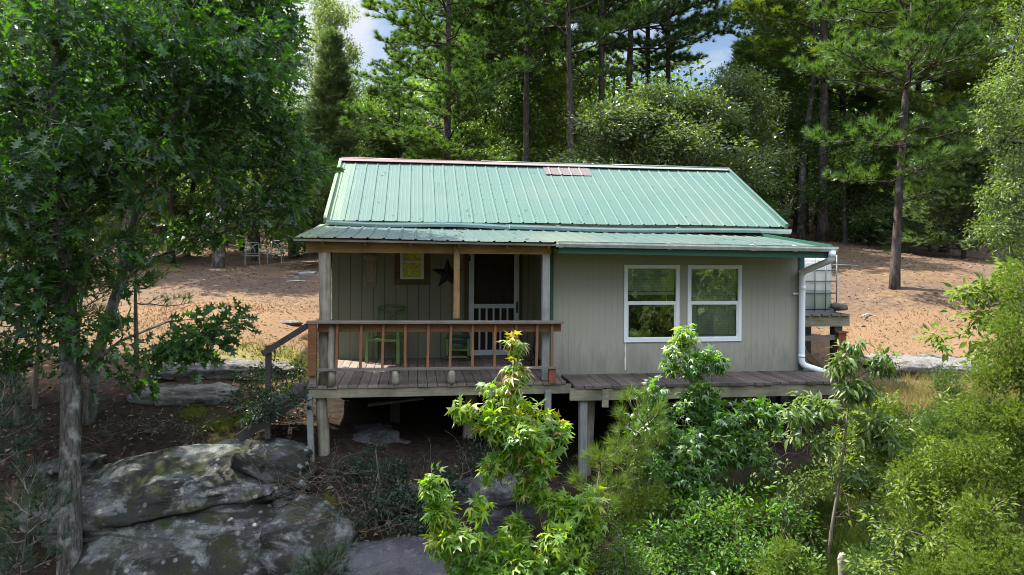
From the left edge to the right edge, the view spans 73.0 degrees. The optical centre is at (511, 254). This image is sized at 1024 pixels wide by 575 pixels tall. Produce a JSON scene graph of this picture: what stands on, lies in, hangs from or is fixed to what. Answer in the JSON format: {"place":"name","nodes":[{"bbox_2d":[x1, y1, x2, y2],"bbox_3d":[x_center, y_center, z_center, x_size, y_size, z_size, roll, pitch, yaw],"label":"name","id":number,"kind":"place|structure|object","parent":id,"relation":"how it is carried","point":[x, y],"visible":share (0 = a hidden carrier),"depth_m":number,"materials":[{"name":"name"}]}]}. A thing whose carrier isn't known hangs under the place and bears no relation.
{"place":"outdoors","nodes":[
{"label":"outdoors","id":0,"kind":"place"},
{"bbox_2d":[0,0,1011,194],"label":"sky","id":1,"kind":"structure","parent":0,"point":[719,51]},
{"bbox_2d":[0,196,1023,574],"bbox_3d":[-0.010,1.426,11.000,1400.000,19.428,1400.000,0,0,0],"label":"ground","id":2,"kind":"structure","parent":0,"point":[426,428],"depth_m":12.85,"materials":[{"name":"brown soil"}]},
{"bbox_2d":[0,371,46,493],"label":"pine seedling","id":3,"kind":"object","parent":2,"relation":"on","point":[6,423],"visible":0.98,"depth_m":8.24,"materials":[{"name":"green plant"}]},
{"bbox_2d":[0,448,78,574],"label":"pine seedling","id":4,"kind":"object","parent":2,"relation":"on","point":[9,532],"visible":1,"depth_m":7.57,"materials":[{"name":"green plant"}]},
{"bbox_2d":[9,452,106,538],"bbox_3d":[-6.255,3.394,9.766,1.207,1.069,1.261,0,0,0],"label":"boulder","id":5,"kind":"object","parent":2,"relation":"on","point":[90,461],"visible":0.28,"depth_m":9.51,"materials":[{"name":"stone"}]},
{"bbox_2d":[0,199,115,408],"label":"young pine","id":6,"kind":"object","parent":2,"relation":"on","point":[35,402],"visible":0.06,"depth_m":11.59,"materials":[{"name":"green plant"}]},
{"bbox_2d":[0,0,154,314],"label":"oak tree","id":7,"kind":"object","parent":2,"relation":"on","point":[43,119],"visible":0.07,"depth_m":12.90,"materials":[{"name":"green plant"}]},
{"bbox_2d":[32,212,132,384],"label":"young pine","id":8,"kind":"object","parent":2,"relation":"on","point":[108,285],"visible":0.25,"depth_m":12.40,"materials":[{"name":"green plant"}]},
{"bbox_2d":[0,399,219,453],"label":"leafy shrub","id":9,"kind":"object","parent":2,"relation":"on","point":[170,420],"visible":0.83,"depth_m":10.67,"materials":[{"name":"green plant"}]},
{"bbox_2d":[91,187,194,376],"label":"young pine","id":10,"kind":"object","parent":2,"relation":"on","point":[149,207],"visible":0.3,"depth_m":12.60,"materials":[{"name":"green plant"}]},
{"bbox_2d":[90,50,203,244],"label":"hardwood tree","id":11,"kind":"object","parent":2,"relation":"on","point":[144,224],"visible":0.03,"depth_m":30.52,"materials":[{"name":"plant"}]},
{"bbox_2d":[0,0,308,574],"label":"oak tree","id":12,"kind":"object","parent":2,"relation":"on","point":[68,174],"visible":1,"depth_m":9.21,"materials":[{"name":"green plant"}]},
{"bbox_2d":[72,2,249,263],"bbox_3d":[-15.159,-7.248,29.682,8.074,16.164,9.666,0,0,-36],"label":"pine tree","id":13,"kind":"object","parent":2,"relation":"on","point":[171,205],"visible":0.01,"depth_m":29.85,"materials":[{"name":"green plant"}]},
{"bbox_2d":[25,439,318,548],"bbox_3d":[-4.657,3.304,9.711,3.873,1.069,1.609,0,0,-8],"label":"boulder","id":14,"kind":"object","parent":2,"relation":"on","point":[176,481],"visible":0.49,"depth_m":9.25,"materials":[{"name":"stone"}]},
{"bbox_2d":[68,503,284,574],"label":"boulder","id":15,"kind":"object","parent":2,"relation":"on","point":[225,542],"visible":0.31,"depth_m":8.71,"materials":[{"name":"stone"}]},
{"bbox_2d":[127,382,239,405],"bbox_3d":[-5.643,2.479,12.018,1.810,0.448,0.822,0,0,0],"label":"rock slab","id":16,"kind":"object","parent":2,"relation":"on","point":[170,393],"visible":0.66,"depth_m":11.72,"materials":[{"name":"stone"}]},
{"bbox_2d":[150,80,251,256],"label":"hardwood tree","id":17,"kind":"object","parent":2,"relation":"on","point":[194,189],"visible":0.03,"depth_m":32.84,"materials":[{"name":"green plant"}]},
{"bbox_2d":[82,0,345,424],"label":"oak tree","id":18,"kind":"object","parent":2,"relation":"on","point":[273,131],"visible":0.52,"depth_m":11.22,"materials":[{"name":"green plant"}]},
{"bbox_2d":[157,4,285,267],"bbox_3d":[-11.493,-6.935,27.215,5.586,15.853,5.882,0,0,-2],"label":"hardwood tree","id":19,"kind":"object","parent":2,"relation":"on","point":[218,258],"visible":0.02,"depth_m":26.84,"materials":[{"name":"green plant"}]},
{"bbox_2d":[149,358,295,380],"bbox_3d":[-5.396,2.175,12.930,2.646,0.406,1.110,0,0,-8],"label":"rock slab","id":20,"kind":"object","parent":2,"relation":"on","point":[210,372],"visible":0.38,"depth_m":12.49,"materials":[{"name":"stone"}]},
{"bbox_2d":[173,403,339,506],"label":"moss grass","id":21,"kind":"structure","parent":2,"relation":"on","point":[202,410],"depth_m":10.94,"materials":[{"name":"plant"}]},
{"bbox_2d":[218,350,313,429],"bbox_3d":[-3.808,2.101,10.605,1.476,1.306,2.546,0,0,-16],"label":"leafy shrub","id":22,"kind":"object","parent":2,"relation":"on","point":[253,409],"visible":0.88,"depth_m":10.29,"materials":[{"name":"green plant"}]},
{"bbox_2d":[229,437,312,486],"bbox_3d":[-3.347,2.919,9.778,1.117,0.604,0.997,0,0,0],"label":"boulder","id":23,"kind":"object","parent":2,"relation":"on","point":[263,452],"visible":0.78,"depth_m":9.40,"materials":[{"name":"stone"}]},
{"bbox_2d":[243,100,326,256],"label":"hardwood tree","id":24,"kind":"object","parent":2,"relation":"on","point":[272,228],"visible":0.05,"depth_m":31.28,"materials":[{"name":"green plant"}]},
{"bbox_2d":[254,493,358,574],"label":"boulder","id":25,"kind":"object","parent":2,"relation":"on","point":[273,557],"visible":0.68,"depth_m":8.46,"materials":[{"name":"stone"}]},
{"bbox_2d":[250,27,383,262],"bbox_3d":[-6.946,-4.140,26.985,4.639,9.547,6.712,0,0,38],"label":"cedar tree","id":26,"kind":"object","parent":2,"relation":"on","point":[332,86],"visible":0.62,"depth_m":26.50,"materials":[{"name":"green plant"}]},
{"bbox_2d":[282,535,361,574],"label":"pine seedling","id":27,"kind":"object","parent":2,"relation":"on","point":[320,567],"visible":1,"depth_m":7.19,"materials":[{"name":"green plant"}]},
{"bbox_2d":[291,0,367,206],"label":"hardwood tree","id":28,"kind":"object","parent":2,"relation":"on","point":[327,15],"visible":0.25,"depth_m":35.74,"materials":[{"name":"green plant"}]},
{"bbox_2d":[238,433,428,563],"bbox_3d":[-2.241,3.046,8.876,2.570,1.423,1.821,0,0,0],"label":"dead brush","id":29,"kind":"object","parent":2,"relation":"on","point":[311,518],"visible":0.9,"depth_m":8.78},
{"bbox_2d":[333,93,414,158],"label":"hardwood tree","id":30,"kind":"object","parent":2,"relation":"on","point":[380,105],"visible":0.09,"depth_m":29.64,"materials":[{"name":"green plant"}]},
{"bbox_2d":[350,433,397,530],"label":"juniper","id":31,"kind":"object","parent":2,"relation":"on","point":[378,488],"visible":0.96,"depth_m":8.93,"materials":[{"name":"green plant"}]},
{"bbox_2d":[288,534,470,574],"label":"rock slab","id":32,"kind":"object","parent":2,"relation":"on","point":[406,555],"visible":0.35,"depth_m":8.15,"materials":[{"name":"grey stone"}]},
{"bbox_2d":[352,423,410,445],"bbox_3d":[-2.411,3.077,10.933,1.720,0.734,1.212,0,0,0],"label":"boulder","id":33,"kind":"object","parent":2,"relation":"on","point":[389,433],"visible":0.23,"depth_m":10.75,"materials":[{"name":"stone"}]},
{"bbox_2d":[349,30,437,158],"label":"pine tree","id":34,"kind":"object","parent":2,"relation":"on","point":[386,71],"visible":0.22,"depth_m":30.55,"materials":[{"name":"green plant"}]},
{"bbox_2d":[317,435,551,538],"bbox_3d":[-1.008,3.123,9.344,3.176,1.068,1.739,0,0,0],"label":"leafy shrub","id":35,"kind":"object","parent":2,"relation":"on","point":[414,495],"visible":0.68,"depth_m":9.17,"materials":[{"name":"green plant"}]},
{"bbox_2d":[337,0,562,160],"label":"pine tree","id":36,"kind":"object","parent":2,"relation":"on","point":[449,53],"visible":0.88,"depth_m":23.07,"materials":[{"name":"green plant"}]},
{"bbox_2d":[414,460,540,574],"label":"sweetgum sapling","id":37,"kind":"object","parent":2,"relation":"on","point":[453,540],"visible":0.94,"depth_m":7.19,"materials":[{"name":"green plant"}]},
{"bbox_2d":[414,3,571,156],"bbox_3d":[-0.323,-11.345,33.007,8.387,22.148,9.892,0,0,1],"label":"pine tree","id":38,"kind":"object","parent":2,"relation":"on","point":[532,31],"visible":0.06,"depth_m":30.92,"materials":[{"name":"green plant"}]},
{"bbox_2d":[468,470,535,554],"bbox_3d":[-0.123,3.287,8.614,0.825,1.134,0.830,0,0,-20],"label":"boulder","id":39,"kind":"object","parent":2,"relation":"on","point":[499,495],"visible":0.29,"depth_m":8.32,"materials":[{"name":"stone"}]},
{"bbox_2d":[393,1,611,158],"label":"pine tree","id":40,"kind":"object","parent":2,"relation":"on","point":[437,58],"visible":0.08,"depth_m":32.34,"materials":[{"name":"green plant"}]},
{"bbox_2d":[0,288,1015,374],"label":"dry grass","id":41,"kind":"structure","parent":2,"relation":"on","point":[174,308],"depth_m":15.58,"materials":[{"name":"plant"}]},
{"bbox_2d":[450,49,566,161],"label":"hardwood tree","id":42,"kind":"object","parent":2,"relation":"on","point":[515,94],"visible":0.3,"depth_m":28.08,"materials":[{"name":"green plant"}]},
{"bbox_2d":[444,328,574,535],"bbox_3d":[0.021,2.393,7.834,1.400,3.113,0.979,0,0,16],"label":"sweetgum sapling","id":43,"kind":"object","parent":2,"relation":"on","point":[516,431],"visible":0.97,"depth_m":7.66,"materials":[{"name":"green plant"}]},
{"bbox_2d":[0,13,1023,239],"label":"woods","id":44,"kind":"object","parent":2,"relation":"on","point":[431,86],"visible":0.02,"depth_m":41.80,"materials":[{"name":"plant"}]},
{"bbox_2d":[0,120,1023,261],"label":"undergrowth","id":45,"kind":"object","parent":2,"relation":"on","point":[255,237],"visible":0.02,"depth_m":32.46,"materials":[{"name":"green plant"}]},
{"bbox_2d":[436,0,591,161],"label":"pine tree","id":46,"kind":"object","parent":2,"relation":"on","point":[502,14],"visible":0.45,"depth_m":26.56,"materials":[{"name":"green plant"}]},
{"bbox_2d":[465,70,613,162],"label":"hardwood tree","id":47,"kind":"object","parent":2,"relation":"on","point":[558,90],"visible":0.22,"depth_m":29.03,"materials":[{"name":"green plant"}]},
{"bbox_2d":[236,157,849,483],"bbox_3d":[0.377,0.836,13.980,9.649,5.733,7.656,0,0,-8],"label":"cabin","id":48,"kind":"object","parent":2,"relation":"on","point":[596,314],"visible":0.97,"depth_m":11.70,"materials":[{"name":"grey"}]},
{"bbox_2d":[365,304,406,363],"bbox_3d":[-2.212,1.403,12.241,0.636,0.989,0.640,0,0,6],"label":"patio chair","id":49,"kind":"object","parent":48,"relation":"on","point":[396,338],"visible":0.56,"depth_m":12.09,"materials":[{"name":"green wood"}]},
{"bbox_2d":[394,253,429,284],"bbox_3d":[-1.821,0.190,12.660,0.640,0.745,0.085,0,0,-8],"label":"window","id":50,"kind":"structure","parent":48,"relation":"in","point":[410,268],"depth_m":12.64,"materials":[{"name":"beige paint"}]},
{"bbox_2d":[468,254,518,355],"bbox_3d":[-0.339,0.853,12.807,0.945,2.050,0.078,0,0,-8],"label":"screen door","id":51,"kind":"structure","parent":48,"relation":"in","point":[471,256],"depth_m":12.81,"materials":[{"name":"white paint"}]},
{"bbox_2d":[474,254,513,355],"bbox_3d":[-0.310,0.878,12.936,0.860,2.060,0.040,0,0,-8],"label":"door panel","id":52,"kind":"structure","parent":48,"relation":"in","point":[493,273],"depth_m":12.91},
{"bbox_2d":[623,265,679,342],"bbox_3d":[2.298,0.814,11.442,0.950,1.275,0.105,0,0,-8],"label":"window","id":53,"kind":"structure","parent":48,"relation":"in","point":[635,271],"depth_m":11.45,"materials":[{"name":"glass"}]},
{"bbox_2d":[687,265,741,341],"bbox_3d":[3.378,0.821,11.593,0.950,1.275,0.105,0,0,-8],"label":"window","id":54,"kind":"structure","parent":48,"relation":"in","point":[697,281],"depth_m":11.61,"materials":[{"name":"glass"}]},
{"bbox_2d":[493,484,609,574],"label":"sweetgum sapling","id":55,"kind":"object","parent":2,"relation":"on","point":[561,551],"visible":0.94,"depth_m":7.29,"materials":[{"name":"green plant"}]},
{"bbox_2d":[510,59,625,163],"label":"hardwood tree","id":56,"kind":"object","parent":2,"relation":"on","point":[590,84],"visible":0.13,"depth_m":32.46,"materials":[{"name":"green plant"}]},
{"bbox_2d":[484,0,662,162],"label":"pine tree","id":57,"kind":"object","parent":2,"relation":"on","point":[591,23],"visible":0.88,"depth_m":25.01,"materials":[{"name":"green plant"}]},
{"bbox_2d":[562,440,641,561],"bbox_3d":[1.039,3.171,8.472,1.091,1.986,1.217,0,0,-40],"label":"pine seedling","id":58,"kind":"object","parent":2,"relation":"on","point":[614,500],"visible":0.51,"depth_m":8.34,"materials":[{"name":"green plant"}]},
{"bbox_2d":[534,493,686,574],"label":"leafy shrub","id":59,"kind":"object","parent":2,"relation":"on","point":[627,552],"visible":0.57,"depth_m":7.46,"materials":[{"name":"green plant"}]},
{"bbox_2d":[543,0,679,156],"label":"pine tree","id":60,"kind":"object","parent":2,"relation":"on","point":[670,5],"visible":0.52,"depth_m":30.78,"materials":[{"name":"green plant"}]},
{"bbox_2d":[545,92,694,165],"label":"hardwood tree","id":61,"kind":"object","parent":2,"relation":"on","point":[615,115],"visible":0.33,"depth_m":20.97,"materials":[{"name":"green plant"}]},
{"bbox_2d":[593,382,672,544],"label":"young pine","id":62,"kind":"object","parent":2,"relation":"on","point":[622,447],"visible":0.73,"depth_m":8.62,"materials":[{"name":"green plant"}]},
{"bbox_2d":[608,451,679,574],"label":"juniper","id":63,"kind":"object","parent":2,"relation":"on","point":[643,507],"visible":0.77,"depth_m":8.34,"materials":[{"name":"green plant"}]},
{"bbox_2d":[576,0,738,99],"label":"pine tree","id":64,"kind":"object","parent":2,"relation":"on","point":[686,57],"visible":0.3,"depth_m":35.66,"materials":[{"name":"green plant"}]},
{"bbox_2d":[577,0,739,161],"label":"pine tree","id":65,"kind":"object","parent":2,"relation":"on","point":[710,21],"visible":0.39,"depth_m":34.27,"materials":[{"name":"green plant"}]},
{"bbox_2d":[590,0,746,164],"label":"pine tree","id":66,"kind":"object","parent":2,"relation":"on","point":[655,57],"visible":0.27,"depth_m":38.96,"materials":[{"name":"green plant"}]},
{"bbox_2d":[611,479,729,563],"bbox_3d":[1.902,3.306,8.758,1.622,1.040,0.998,0,0,-16],"label":"leafy shrub","id":67,"kind":"object","parent":2,"relation":"on","point":[667,513],"visible":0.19,"depth_m":8.69,"materials":[{"name":"green plant"}]},
{"bbox_2d":[631,516,726,574],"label":"juniper","id":68,"kind":"object","parent":2,"relation":"on","point":[669,540],"visible":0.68,"depth_m":7.84,"materials":[{"name":"green plant"}]},
{"bbox_2d":[609,73,782,203],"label":"hardwood tree","id":69,"kind":"object","parent":2,"relation":"on","point":[686,112],"visible":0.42,"depth_m":21.11,"materials":[{"name":"green plant"}]},
{"bbox_2d":[623,323,786,517],"bbox_3d":[2.569,2.679,8.812,2.267,3.524,1.335,0,0,0],"label":"sweetgum sapling","id":70,"kind":"object","parent":2,"relation":"on","point":[732,448],"visible":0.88,"depth_m":8.91,"materials":[{"name":"green plant"}]},
{"bbox_2d":[619,477,798,574],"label":"leafy shrub","id":71,"kind":"object","parent":2,"relation":"on","point":[728,530],"visible":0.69,"depth_m":8.02,"materials":[{"name":"green plant"}]},
{"bbox_2d":[673,61,806,234],"bbox_3d":[7.746,-3.173,24.419,5.053,6.938,4.780,0,0,41],"label":"hardwood tree","id":72,"kind":"object","parent":2,"relation":"on","point":[737,88],"visible":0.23,"depth_m":23.55,"materials":[{"name":"green plant"}]},
{"bbox_2d":[709,114,789,236],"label":"cedar tree","id":73,"kind":"object","parent":2,"relation":"on","point":[735,134],"visible":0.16,"depth_m":22.63,"materials":[{"name":"plant"}]},
{"bbox_2d":[708,38,796,211],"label":"cedar tree","id":74,"kind":"object","parent":2,"relation":"on","point":[740,48],"visible":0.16,"depth_m":27.58,"materials":[{"name":"plant"}]},
{"bbox_2d":[684,489,827,574],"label":"leafy shrub","id":75,"kind":"object","parent":2,"relation":"on","point":[707,509],"visible":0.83,"depth_m":7.82,"materials":[{"name":"green plant"}]},
{"bbox_2d":[706,0,829,220],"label":"pine tree","id":76,"kind":"object","parent":2,"relation":"on","point":[728,31],"visible":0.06,"depth_m":37.79,"materials":[{"name":"green plant"}]},
{"bbox_2d":[722,0,819,233],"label":"pine tree","id":77,"kind":"object","parent":2,"relation":"on","point":[769,72],"visible":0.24,"depth_m":29.66,"materials":[{"name":"green plant"}]},
{"bbox_2d":[744,530,825,574],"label":"juniper","id":78,"kind":"object","parent":2,"relation":"on","point":[788,563],"visible":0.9,"depth_m":7.36,"materials":[{"name":"green plant"}]},
{"bbox_2d":[751,0,854,238],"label":"pine tree","id":79,"kind":"object","parent":2,"relation":"on","point":[802,215],"visible":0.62,"depth_m":27.88,"materials":[{"name":"green plant"}]},
{"bbox_2d":[747,418,859,563],"bbox_3d":[3.606,2.982,8.346,1.375,1.856,1.012,0,0,0],"label":"leafy shrub","id":80,"kind":"object","parent":2,"relation":"on","point":[788,486],"visible":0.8,"depth_m":8.50,"materials":[{"name":"green plant"}]},
{"bbox_2d":[749,0,858,166],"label":"hardwood tree","id":81,"kind":"object","parent":2,"relation":"on","point":[836,99],"visible":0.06,"depth_m":34.19,"materials":[{"name":"green plant"}]},
{"bbox_2d":[776,312,849,405],"bbox_3d":[5.380,1.908,13.070,1.370,1.664,1.291,0,0,-8],"label":"tank stand","id":82,"kind":"object","parent":2,"relation":"on","point":[836,321],"visible":0.28,"depth_m":12.56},
{"bbox_2d":[804,255,836,312],"bbox_3d":[5.351,0.542,13.100,1.099,1.060,1.019,0,0,-8],"label":"water tank","id":83,"kind":"object","parent":82,"relation":"on","point":[818,292],"visible":0.31,"depth_m":12.67,"materials":[{"name":"plastic"}]},
{"bbox_2d":[646,393,1023,574],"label":"slope weeds","id":84,"kind":"object","parent":2,"relation":"on","point":[841,534],"visible":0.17,"depth_m":8.76,"materials":[{"name":"green plant"}]},
{"bbox_2d":[774,336,913,564],"bbox_3d":[3.871,2.468,8.023,1.575,2.997,0.868,0,0,0],"label":"cherry sapling","id":85,"kind":"object","parent":2,"relation":"on","point":[808,413],"visible":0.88,"depth_m":8.03,"materials":[{"name":"green plant"}]},
{"bbox_2d":[718,0,980,241],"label":"pine tree","id":86,"kind":"object","parent":2,"relation":"on","point":[822,230],"visible":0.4,"depth_m":26.83,"materials":[{"name":"green plant"}]},
{"bbox_2d":[788,110,918,243],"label":"hardwood tree","id":87,"kind":"object","parent":2,"relation":"on","point":[858,160],"visible":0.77,"depth_m":26.76,"materials":[{"name":"green plant"}]},
{"bbox_2d":[714,0,998,195],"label":"pine tree","id":88,"kind":"object","parent":2,"relation":"on","point":[842,91],"visible":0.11,"depth_m":31.79,"materials":[{"name":"green plant"}]},
{"bbox_2d":[828,153,893,242],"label":"cedar tree","id":89,"kind":"object","parent":2,"relation":"on","point":[856,186],"visible":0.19,"depth_m":28.71,"materials":[{"name":"plant"}]},
{"bbox_2d":[790,386,940,515],"bbox_3d":[4.543,2.765,9.159,1.975,1.991,1.245,0,0,0],"label":"leafy shrub","id":90,"kind":"object","parent":2,"relation":"on","point":[855,451],"visible":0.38,"depth_m":9.07,"materials":[{"name":"green plant"}]},
{"bbox_2d":[828,89,909,237],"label":"pine tree","id":91,"kind":"object","parent":2,"relation":"on","point":[860,99],"visible":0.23,"depth_m":30.75,"materials":[{"name":"green plant"}]},
{"bbox_2d":[838,394,933,499],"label":"juniper","id":92,"kind":"object","parent":2,"relation":"on","point":[883,461],"visible":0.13,"depth_m":9.10,"materials":[{"name":"green plant"}]},
{"bbox_2d":[838,523,938,574],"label":"juniper","id":93,"kind":"object","parent":2,"relation":"on","point":[864,553],"visible":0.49,"depth_m":7.15,"materials":[{"name":"green plant"}]},
{"bbox_2d":[780,0,1023,289],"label":"pine tree","id":94,"kind":"object","parent":2,"relation":"on","point":[933,37],"visible":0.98,"depth_m":16.64,"materials":[{"name":"green plant"}]},
{"bbox_2d":[788,351,1023,445],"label":"yellow grass","id":95,"kind":"structure","parent":2,"relation":"on","point":[911,392],"depth_m":12.02,"materials":[{"name":"plant"}]},
{"bbox_2d":[837,431,989,574],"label":"leafy thicket","id":96,"kind":"object","parent":2,"relation":"on","point":[899,538],"visible":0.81,"depth_m":7.00,"materials":[{"name":"green plant"}]},
{"bbox_2d":[829,0,1023,252],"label":"pine tree","id":97,"kind":"object","parent":2,"relation":"on","point":[944,89],"visible":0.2,"depth_m":26.26,"materials":[{"name":"green plant"}]},
{"bbox_2d":[876,117,977,253],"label":"cedar tree","id":98,"kind":"object","parent":2,"relation":"on","point":[929,142],"visible":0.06,"depth_m":26.82,"materials":[{"name":"plant"}]},
{"bbox_2d":[857,353,999,377],"bbox_3d":[7.924,2.122,13.334,2.528,0.387,1.880,0,0,0],"label":"rock slab","id":99,"kind":"object","parent":2,"relation":"on","point":[916,363],"visible":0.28,"depth_m":12.71,"materials":[{"name":"stone"}]},
{"bbox_2d":[871,425,996,550],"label":"juniper","id":100,"kind":"object","parent":2,"relation":"on","point":[925,512],"visible":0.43,"depth_m":7.35,"materials":[{"name":"green plant"}]},
{"bbox_2d":[890,361,985,471],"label":"juniper","id":101,"kind":"object","parent":2,"relation":"on","point":[933,421],"visible":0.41,"depth_m":8.65,"materials":[{"name":"green plant"}]},
{"bbox_2d":[863,92,1023,258],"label":"cedar tree","id":102,"kind":"object","parent":2,"relation":"on","point":[964,179],"visible":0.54,"depth_m":23.22,"materials":[{"name":"green plant"}]},
{"bbox_2d":[863,0,1023,260],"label":"pine tree","id":103,"kind":"object","parent":2,"relation":"on","point":[894,104],"visible":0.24,"depth_m":23.93,"materials":[{"name":"green plant"}]},
{"bbox_2d":[886,485,1023,574],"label":"juniper","id":104,"kind":"object","parent":2,"relation":"on","point":[999,555],"visible":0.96,"depth_m":6.47,"materials":[{"name":"green plant"}]},
{"bbox_2d":[910,246,1023,366],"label":"maple sapling","id":105,"kind":"object","parent":2,"relation":"on","point":[977,295],"visible":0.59,"depth_m":8.17,"materials":[{"name":"green plant"}]},
{"bbox_2d":[928,307,1023,561],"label":"leafy thicket","id":106,"kind":"object","parent":2,"relation":"on","point":[997,507],"visible":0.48,"depth_m":6.87,"materials":[{"name":"green plant"}]},
{"bbox_2d":[930,261,1023,565],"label":"juniper","id":107,"kind":"object","parent":2,"relation":"on","point":[1012,415],"visible":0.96,"depth_m":6.99,"materials":[{"name":"green plant"}]},
{"bbox_2d":[956,0,1023,269],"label":"elm tree","id":108,"kind":"object","parent":2,"relation":"on","point":[1006,226],"visible":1,"depth_m":12.96,"materials":[{"name":"green plant"}]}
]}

